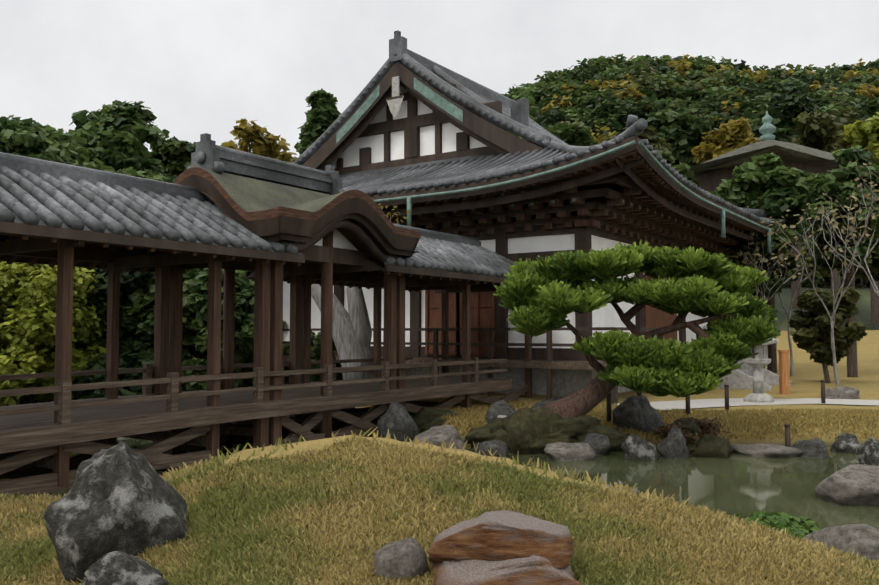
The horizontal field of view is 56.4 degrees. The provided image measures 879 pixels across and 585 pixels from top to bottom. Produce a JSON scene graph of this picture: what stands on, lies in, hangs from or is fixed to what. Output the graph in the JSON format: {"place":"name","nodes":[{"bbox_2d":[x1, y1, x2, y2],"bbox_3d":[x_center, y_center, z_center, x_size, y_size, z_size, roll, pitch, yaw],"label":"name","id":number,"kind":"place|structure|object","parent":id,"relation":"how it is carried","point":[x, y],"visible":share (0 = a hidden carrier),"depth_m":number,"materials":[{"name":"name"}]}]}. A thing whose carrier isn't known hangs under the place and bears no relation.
{"place":"outdoors","nodes":[
{"label":"outdoors","id":0,"kind":"place"},
{"bbox_2d":[0,400,878,533],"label":"pond water","id":1,"kind":"structure","parent":0,"point":[742,485],"depth_m":10.71,"materials":[{"name":"green liquid"}]},
{"bbox_2d":[474,439,508,457],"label":"shore rock","id":2,"kind":"object","parent":1,"relation":"in","point":[499,446],"visible":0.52,"depth_m":12.07,"materials":[{"name":"grey stone"}]},
{"bbox_2d":[544,442,595,461],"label":"shore rock","id":3,"kind":"object","parent":1,"relation":"in","point":[560,451],"visible":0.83,"depth_m":11.99,"materials":[{"name":"grey stone"}]},
{"bbox_2d":[582,433,609,455],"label":"shore rock","id":4,"kind":"object","parent":1,"relation":"in","point":[599,444],"visible":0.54,"depth_m":12.46,"materials":[{"name":"grey stone"}]},
{"bbox_2d":[621,434,659,460],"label":"shore rock","id":5,"kind":"object","parent":1,"relation":"in","point":[634,447],"visible":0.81,"depth_m":12.04,"materials":[{"name":"grey stone"}]},
{"bbox_2d":[657,427,688,458],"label":"shore rock","id":6,"kind":"object","parent":1,"relation":"in","point":[672,444],"visible":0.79,"depth_m":12.17,"materials":[{"name":"grey stone"}]},
{"bbox_2d":[693,434,733,458],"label":"shore rock","id":7,"kind":"object","parent":1,"relation":"in","point":[711,446],"visible":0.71,"depth_m":12.28,"materials":[{"name":"green stone"}]},
{"bbox_2d":[726,511,820,538],"bbox_3d":[3.023,2.197,7.587,0.999,0.241,1.109,-1,-3,24],"label":"water plant","id":8,"kind":"object","parent":1,"relation":"on","point":[796,526],"visible":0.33,"depth_m":7.64,"materials":[{"name":"green plant"}]},
{"bbox_2d":[792,438,828,457],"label":"shore rock","id":9,"kind":"object","parent":1,"relation":"in","point":[814,448],"visible":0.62,"depth_m":12.30,"materials":[{"name":"grey stone"}]},
{"bbox_2d":[800,524,878,563],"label":"rock","id":10,"kind":"object","parent":1,"relation":"in","point":[862,540],"visible":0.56,"depth_m":5.88,"materials":[{"name":"grey stone"}]},
{"bbox_2d":[830,433,861,453],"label":"shore rock","id":11,"kind":"object","parent":1,"relation":"in","point":[846,443],"visible":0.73,"depth_m":12.77,"materials":[{"name":"grey stone"}]},
{"bbox_2d":[815,464,878,504],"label":"rock","id":12,"kind":"object","parent":1,"relation":"in","point":[855,484],"visible":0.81,"depth_m":8.88,"materials":[{"name":"grey stone"}]},
{"bbox_2d":[858,438,878,465],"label":"rock","id":13,"kind":"object","parent":1,"relation":"in","point":[868,454],"visible":0.62,"depth_m":10.53,"materials":[{"name":"grey stone"}]},
{"bbox_2d":[0,0,878,157],"label":"sky","id":14,"kind":"structure","parent":0,"point":[200,66],"materials":[{"name":"white"}]},
{"bbox_2d":[36,330,878,573],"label":"terrain","id":15,"kind":"structure","parent":0,"point":[807,377],"depth_m":19.70,"materials":[{"name":"yellow plant"}]},
{"bbox_2d":[0,297,14,347],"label":"lime tree","id":16,"kind":"object","parent":15,"relation":"on","point":[3,330],"visible":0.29,"depth_m":21.47,"materials":[{"name":"green plant"}]},
{"bbox_2d":[0,361,32,406],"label":"shrub","id":17,"kind":"object","parent":15,"relation":"on","point":[8,385],"visible":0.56,"depth_m":20.12,"materials":[{"name":"green plant"}]},
{"bbox_2d":[0,261,33,300],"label":"tree","id":18,"kind":"object","parent":15,"relation":"on","point":[16,281],"depth_m":22.43,"materials":[{"name":"green plant"}]},
{"bbox_2d":[0,343,45,405],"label":"shrub","id":19,"kind":"object","parent":15,"relation":"on","point":[9,357],"visible":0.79,"depth_m":20.47,"materials":[{"name":"green plant"}]},
{"bbox_2d":[0,115,94,166],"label":"tree","id":20,"kind":"object","parent":15,"relation":"on","point":[30,137],"visible":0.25,"depth_m":27.80,"materials":[{"name":"green plant"}]},
{"bbox_2d":[0,261,106,402],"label":"lime tree","id":21,"kind":"object","parent":15,"relation":"on","point":[33,314],"visible":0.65,"depth_m":21.21,"materials":[{"name":"green plant"}]},
{"bbox_2d":[4,335,106,401],"bbox_3d":[-10.577,2.259,22.613,3.109,2.688,2.844,0,-3,-2],"label":"shrub","id":22,"kind":"object","parent":15,"relation":"on","point":[81,359],"visible":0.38,"depth_m":21.77,"materials":[{"name":"green plant"}]},
{"bbox_2d":[36,146,137,175],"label":"tree","id":23,"kind":"object","parent":15,"relation":"on","point":[66,158],"depth_m":26.27,"materials":[{"name":"green plant"}]},
{"bbox_2d":[73,316,120,349],"bbox_3d":[-10.058,1.470,24.192,2.796,3.043,3.092,2,-3,-31],"label":"shrub","id":24,"kind":"object","parent":15,"relation":"on","point":[102,340],"visible":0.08,"depth_m":23.19,"materials":[{"name":"green plant"}]},
{"bbox_2d":[71,352,142,399],"bbox_3d":[-8.755,2.572,22.050,2.167,1.969,2.479,0,-3,-2],"label":"shrub","id":25,"kind":"object","parent":15,"relation":"on","point":[99,363],"visible":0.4,"depth_m":21.55,"materials":[{"name":"green plant"}]},
{"bbox_2d":[74,267,154,339],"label":"tree","id":26,"kind":"object","parent":15,"relation":"on","point":[133,280],"visible":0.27,"depth_m":22.61,"materials":[{"name":"green plant"}]},
{"bbox_2d":[43,441,186,582],"bbox_3d":[-2.111,1.478,5.372,0.896,1.009,0.707,2,-3,-35],"label":"rock","id":27,"kind":"object","parent":15,"relation":"on","point":[121,496],"visible":0.75,"depth_m":5.14,"materials":[{"name":"grey stone"}]},
{"bbox_2d":[65,100,177,182],"bbox_3d":[-12.798,-2.133,32.856,6.144,10.920,5.887,0,-3,-2],"label":"tree","id":28,"kind":"object","parent":15,"relation":"on","point":[119,135],"visible":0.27,"depth_m":31.56,"materials":[{"name":"green plant"}]},
{"bbox_2d":[81,551,168,584],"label":"rock","id":29,"kind":"object","parent":15,"relation":"on","point":[117,568],"visible":1,"depth_m":4.35,"materials":[{"name":"grey stone"}]},
{"bbox_2d":[119,167,170,182],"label":"tree","id":30,"kind":"object","parent":15,"relation":"on","point":[156,177],"depth_m":29.61,"materials":[{"name":"green plant"}]},
{"bbox_2d":[120,269,199,349],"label":"tree","id":31,"kind":"object","parent":15,"relation":"on","point":[141,297],"visible":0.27,"depth_m":22.77,"materials":[{"name":"green plant"}]},
{"bbox_2d":[118,334,201,393],"bbox_3d":[-8.019,2.072,23.106,2.691,1.980,2.712,0,-3,-2],"label":"shrub","id":32,"kind":"object","parent":15,"relation":"on","point":[137,352],"visible":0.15,"depth_m":22.49,"materials":[{"name":"green plant"}]},
{"bbox_2d":[150,136,195,177],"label":"tree","id":33,"kind":"object","parent":15,"relation":"on","point":[173,154],"visible":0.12,"depth_m":34.96,"materials":[{"name":"green plant"}]},
{"bbox_2d":[181,355,252,391],"bbox_3d":[-6.453,2.417,22.614,2.307,1.344,2.318,0,-3,-2],"label":"shrub","id":34,"kind":"object","parent":15,"relation":"on","point":[193,386],"visible":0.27,"depth_m":22.00,"materials":[{"name":"green plant"}]},
{"bbox_2d":[183,268,253,363],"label":"tree","id":35,"kind":"object","parent":15,"relation":"on","point":[196,287],"visible":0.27,"depth_m":22.20,"materials":[{"name":"green plant"}]},
{"bbox_2d":[200,349,288,386],"bbox_3d":[-5.732,2.176,24.303,2.767,1.621,2.720,-1,-3,19],"label":"shrub","id":36,"kind":"object","parent":15,"relation":"on","point":[249,358],"visible":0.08,"depth_m":23.29,"materials":[{"name":"green plant"}]},
{"bbox_2d":[220,119,296,162],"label":"yellow tree","id":37,"kind":"object","parent":15,"relation":"on","point":[261,142],"visible":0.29,"depth_m":31.55,"materials":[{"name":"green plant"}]},
{"bbox_2d":[0,152,531,496],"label":"covered walkway","id":38,"kind":"structure","parent":15,"relation":"on","point":[66,219],"depth_m":12.46,"materials":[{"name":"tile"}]},
{"bbox_2d":[151,133,419,275],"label":"curved gable roof","id":39,"kind":"structure","parent":38,"relation":"on","point":[310,210],"depth_m":13.48,"materials":[{"name":"brown wood"}]},
{"bbox_2d":[243,313,288,354],"bbox_3d":[-5.156,1.576,26.257,3.029,2.988,3.180,2,-3,-35],"label":"shrub","id":40,"kind":"object","parent":15,"relation":"on","point":[285,347],"visible":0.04,"depth_m":25.50,"materials":[{"name":"green plant"}]},
{"bbox_2d":[294,88,340,154],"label":"conifer tree","id":41,"kind":"object","parent":15,"relation":"on","point":[323,114],"visible":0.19,"depth_m":37.59,"materials":[{"name":"green plant"}]},
{"bbox_2d":[311,331,336,367],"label":"shrub","id":42,"kind":"object","parent":15,"relation":"on","point":[315,349],"visible":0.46,"depth_m":20.48,"materials":[{"name":"green plant"}]},
{"bbox_2d":[311,354,342,381],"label":"shrub","id":43,"kind":"object","parent":15,"relation":"on","point":[316,377],"visible":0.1,"depth_m":21.12,"materials":[{"name":"green plant"}]},
{"bbox_2d":[311,198,410,379],"bbox_3d":[-2.382,-0.009,19.752,4.003,4.476,1.589,0,-3,4],"label":"tree","id":44,"kind":"object","parent":15,"relation":"on","point":[352,333],"visible":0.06,"depth_m":19.13,"materials":[{"name":"grey plant"}]},
{"bbox_2d":[377,403,418,441],"bbox_3d":[-0.715,2.319,13.897,0.567,0.897,0.740,-2,-4,37],"label":"shore rock","id":45,"kind":"object","parent":15,"relation":"on","point":[397,421],"visible":0.69,"depth_m":13.70,"materials":[{"name":"grey stone"}]},
{"bbox_2d":[373,538,427,580],"bbox_3d":[-0.218,1.516,4.556,0.303,0.334,0.291,4,2,-1],"label":"dark rock","id":46,"kind":"object","parent":15,"relation":"on","point":[404,558],"visible":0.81,"depth_m":4.44,"materials":[{"name":"grey stone"}]},
{"bbox_2d":[409,407,462,433],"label":"mossy rock","id":47,"kind":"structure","parent":15,"relation":"on","point":[425,418],"depth_m":15.42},
{"bbox_2d":[413,425,465,449],"bbox_3d":[-0.031,2.406,13.181,0.933,0.516,0.948,0,-2,5],"label":"shore rock","id":48,"kind":"object","parent":15,"relation":"on","point":[438,435],"visible":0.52,"depth_m":12.93,"materials":[{"name":"grey stone"}]},
{"bbox_2d":[0,427,878,584],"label":"grass","id":49,"kind":"structure","parent":15,"relation":"on","point":[341,512],"depth_m":5.39,"materials":[{"name":"yellow plant"}]},
{"bbox_2d":[485,400,515,422],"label":"shore rock","id":50,"kind":"object","parent":15,"relation":"on","point":[497,408],"visible":0.42,"depth_m":13.98,"materials":[{"name":"grey stone"}]},
{"bbox_2d":[432,555,582,584],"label":"tan rock","id":51,"kind":"object","parent":15,"relation":"on","point":[534,570],"visible":0.46,"depth_m":4.24,"materials":[{"name":"grey stone"}]},
{"bbox_2d":[237,30,791,403],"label":"temple building","id":52,"kind":"structure","parent":15,"relation":"on","point":[431,145],"depth_m":21.77,"materials":[{"name":"tile"}]},
{"bbox_2d":[490,407,564,454],"bbox_3d":[1.404,2.322,13.041,1.084,1.017,0.953,1,-3,-24],"label":"shore rock","id":53,"kind":"object","parent":15,"relation":"on","point":[524,428],"visible":0.54,"depth_m":12.70,"materials":[{"name":"green stone"}]},
{"bbox_2d":[464,415,600,451],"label":"moss bank under pine","id":54,"kind":"structure","parent":15,"relation":"on","point":[575,426],"depth_m":12.87,"materials":[{"name":"green plant"}]},
{"bbox_2d":[530,397,559,409],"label":"shore rock","id":55,"kind":"object","parent":15,"relation":"on","point":[540,404],"visible":0.15,"depth_m":13.57,"materials":[{"name":"grey stone"}]},
{"bbox_2d":[574,424,629,450],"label":"moss bank under pine","id":56,"kind":"structure","parent":15,"relation":"on","point":[617,437],"depth_m":12.91,"materials":[{"name":"green plant"}]},
{"bbox_2d":[492,239,780,418],"bbox_3d":[3.161,0.702,13.517,4.559,3.270,3.337,-1,-3,22],"label":"pine","id":57,"kind":"object","parent":15,"relation":"on","point":[540,296],"visible":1,"depth_m":12.99,"materials":[{"name":"green plant"}]},
{"bbox_2d":[612,396,664,431],"bbox_3d":[3.422,2.147,14.096,0.868,0.743,0.944,-1,-3,14],"label":"shore rock","id":58,"kind":"object","parent":15,"relation":"on","point":[638,413],"visible":0.81,"depth_m":13.79,"materials":[{"name":"grey stone"}]},
{"bbox_2d":[431,399,878,440],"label":"bank grass","id":59,"kind":"structure","parent":15,"relation":"on","point":[736,417],"depth_m":14.81,"materials":[{"name":"yellow plant"}]},
{"bbox_2d":[672,418,701,435],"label":"shore rock","id":60,"kind":"object","parent":59,"relation":"on","point":[691,426],"visible":0.38,"depth_m":13.52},
{"bbox_2d":[653,422,701,443],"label":"dry shrub","id":61,"kind":"object","parent":15,"relation":"on","point":[691,438],"visible":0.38,"depth_m":13.40,"materials":[{"name":"brown plant"}]},
{"bbox_2d":[658,150,697,184],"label":"tree","id":62,"kind":"object","parent":15,"relation":"on","point":[684,170],"visible":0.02,"depth_m":49.26,"materials":[{"name":"green plant"}]},
{"bbox_2d":[497,350,878,446],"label":"path sign posts","id":63,"kind":"object","parent":15,"relation":"on","point":[687,403],"visible":0.75,"depth_m":18.27,"materials":[{"name":"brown wood"}]},
{"bbox_2d":[683,417,732,437],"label":"dry shrub","id":64,"kind":"object","parent":15,"relation":"on","point":[709,426],"visible":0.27,"depth_m":13.66,"materials":[{"name":"brown plant"}]},
{"bbox_2d":[708,191,728,261],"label":"tree","id":65,"kind":"object","parent":15,"relation":"on","point":[714,193],"visible":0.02,"depth_m":40.16,"materials":[{"name":"green plant"}]},
{"bbox_2d":[743,338,778,402],"bbox_3d":[7.250,1.587,18.676,0.974,1.870,0.857,0,-3,-2],"label":"stone lantern","id":66,"kind":"object","parent":15,"relation":"on","point":[760,361],"visible":0.56,"depth_m":18.52,"materials":[{"name":"grey stone"}]},
{"bbox_2d":[715,153,810,372],"bbox_3d":[12.354,-1.023,30.494,3.340,8.364,3.444,2,-4,-41],"label":"tree","id":67,"kind":"object","parent":15,"relation":"on","point":[767,183],"visible":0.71,"depth_m":29.93,"materials":[{"name":"green plant"}]},
{"bbox_2d":[726,219,802,367],"bbox_3d":[11.145,0.308,28.234,2.645,5.534,2.719,0,-3,-2],"label":"tree","id":68,"kind":"object","parent":15,"relation":"on","point":[777,242],"visible":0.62,"depth_m":27.54,"materials":[{"name":"green plant"}]},
{"bbox_2d":[731,443,802,457],"bbox_3d":[5.031,2.492,12.714,0.920,0.338,1.098,2,-3,-35],"label":"shore rock","id":69,"kind":"object","parent":15,"relation":"on","point":[764,450],"visible":0.54,"depth_m":12.39,"materials":[{"name":"grey stone"}]},
{"bbox_2d":[726,232,813,358],"bbox_3d":[10.407,0.462,26.864,2.024,5.133,3.739,1,-3,-18],"label":"bare tree","id":70,"kind":"object","parent":15,"relation":"on","point":[740,254],"visible":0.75,"depth_m":26.30,"materials":[{"name":"brown plant"}]},
{"bbox_2d":[746,206,841,375],"bbox_3d":[12.264,-0.010,29.289,4.709,6.250,2.329,-1,-3,25],"label":"bare tree","id":71,"kind":"object","parent":15,"relation":"on","point":[791,353],"visible":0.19,"depth_m":28.45,"materials":[{"name":"grey plant"}]},
{"bbox_2d":[760,177,878,385],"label":"bare tree","id":72,"kind":"object","parent":15,"relation":"on","point":[852,234],"visible":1,"depth_m":22.32,"materials":[{"name":"grey plant"}]},
{"bbox_2d":[788,286,866,382],"bbox_3d":[11.349,1.356,24.278,1.880,3.057,2.019,1,-3,-15],"label":"tree","id":73,"kind":"object","parent":15,"relation":"on","point":[811,334],"visible":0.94,"depth_m":23.94,"materials":[{"name":"green plant"}]},
{"bbox_2d":[792,145,878,376],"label":"tree","id":74,"kind":"object","parent":15,"relation":"on","point":[834,184],"visible":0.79,"depth_m":26.84,"materials":[{"name":"green plant"}]},
{"bbox_2d":[825,386,859,398],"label":"shore rock","id":75,"kind":"object","parent":15,"relation":"on","point":[843,392],"visible":0.52,"depth_m":19.49,"materials":[{"name":"grey stone"}]},
{"bbox_2d":[814,160,878,296],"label":"bare tree","id":76,"kind":"object","parent":15,"relation":"on","point":[867,253],"visible":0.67,"depth_m":25.72,"materials":[{"name":"grey plant"}]},
{"bbox_2d":[832,112,878,323],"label":"tree","id":77,"kind":"object","parent":15,"relation":"on","point":[865,134],"visible":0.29,"depth_m":70.70,"materials":[{"name":"green plant"}]},
{"bbox_2d":[854,235,878,284],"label":"tree","id":78,"kind":"object","parent":15,"relation":"on","point":[873,264],"visible":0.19,"depth_m":33.01,"materials":[{"name":"green plant"}]},
{"bbox_2d":[428,510,573,568],"bbox_3d":[0.330,1.352,4.502,0.787,0.265,0.438,-1,-7,4],"label":"tan rock","id":79,"kind":"object","parent":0,"point":[501,535],"visible":0.88,"depth_m":4.34,"materials":[{"name":"brown stone"}]},
{"label":"ground","id":80,"kind":"structure","parent":0,"visible":0},
{"bbox_2d":[19,54,878,342],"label":"hill forest","id":81,"kind":"object","parent":80,"relation":"on","point":[603,98],"visible":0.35,"depth_m":216.72,"materials":[{"name":"green plant"}]},
{"bbox_2d":[548,122,597,145],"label":"tree","id":82,"kind":"object","parent":81,"relation":"on","point":[574,134],"visible":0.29,"depth_m":73.46,"materials":[{"name":"green plant"}]},
{"bbox_2d":[610,125,674,159],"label":"tree","id":83,"kind":"object","parent":81,"relation":"on","point":[651,135],"visible":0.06,"depth_m":84.33,"materials":[{"name":"green plant"}]},
{"bbox_2d":[647,109,711,165],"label":"tree","id":84,"kind":"object","parent":81,"relation":"on","point":[682,134],"visible":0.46,"depth_m":93.60,"materials":[{"name":"green plant"}]},
{"bbox_2d":[691,117,759,186],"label":"tree","id":85,"kind":"object","parent":81,"relation":"on","point":[731,135],"visible":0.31,"depth_m":79.84,"materials":[{"name":"yellow plant"}]},
{"bbox_2d":[750,92,824,308],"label":"tree","id":86,"kind":"object","parent":81,"relation":"on","point":[783,110],"visible":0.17,"depth_m":94.83,"materials":[{"name":"green plant"}]},
{"bbox_2d":[790,110,854,291],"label":"tree","id":87,"kind":"object","parent":81,"relation":"on","point":[817,130],"visible":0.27,"depth_m":85.05,"materials":[{"name":"green plant"}]},
{"bbox_2d":[690,111,877,190],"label":"pavilion roof","id":88,"kind":"structure","parent":80,"relation":"on","point":[709,175],"depth_m":60.84,"materials":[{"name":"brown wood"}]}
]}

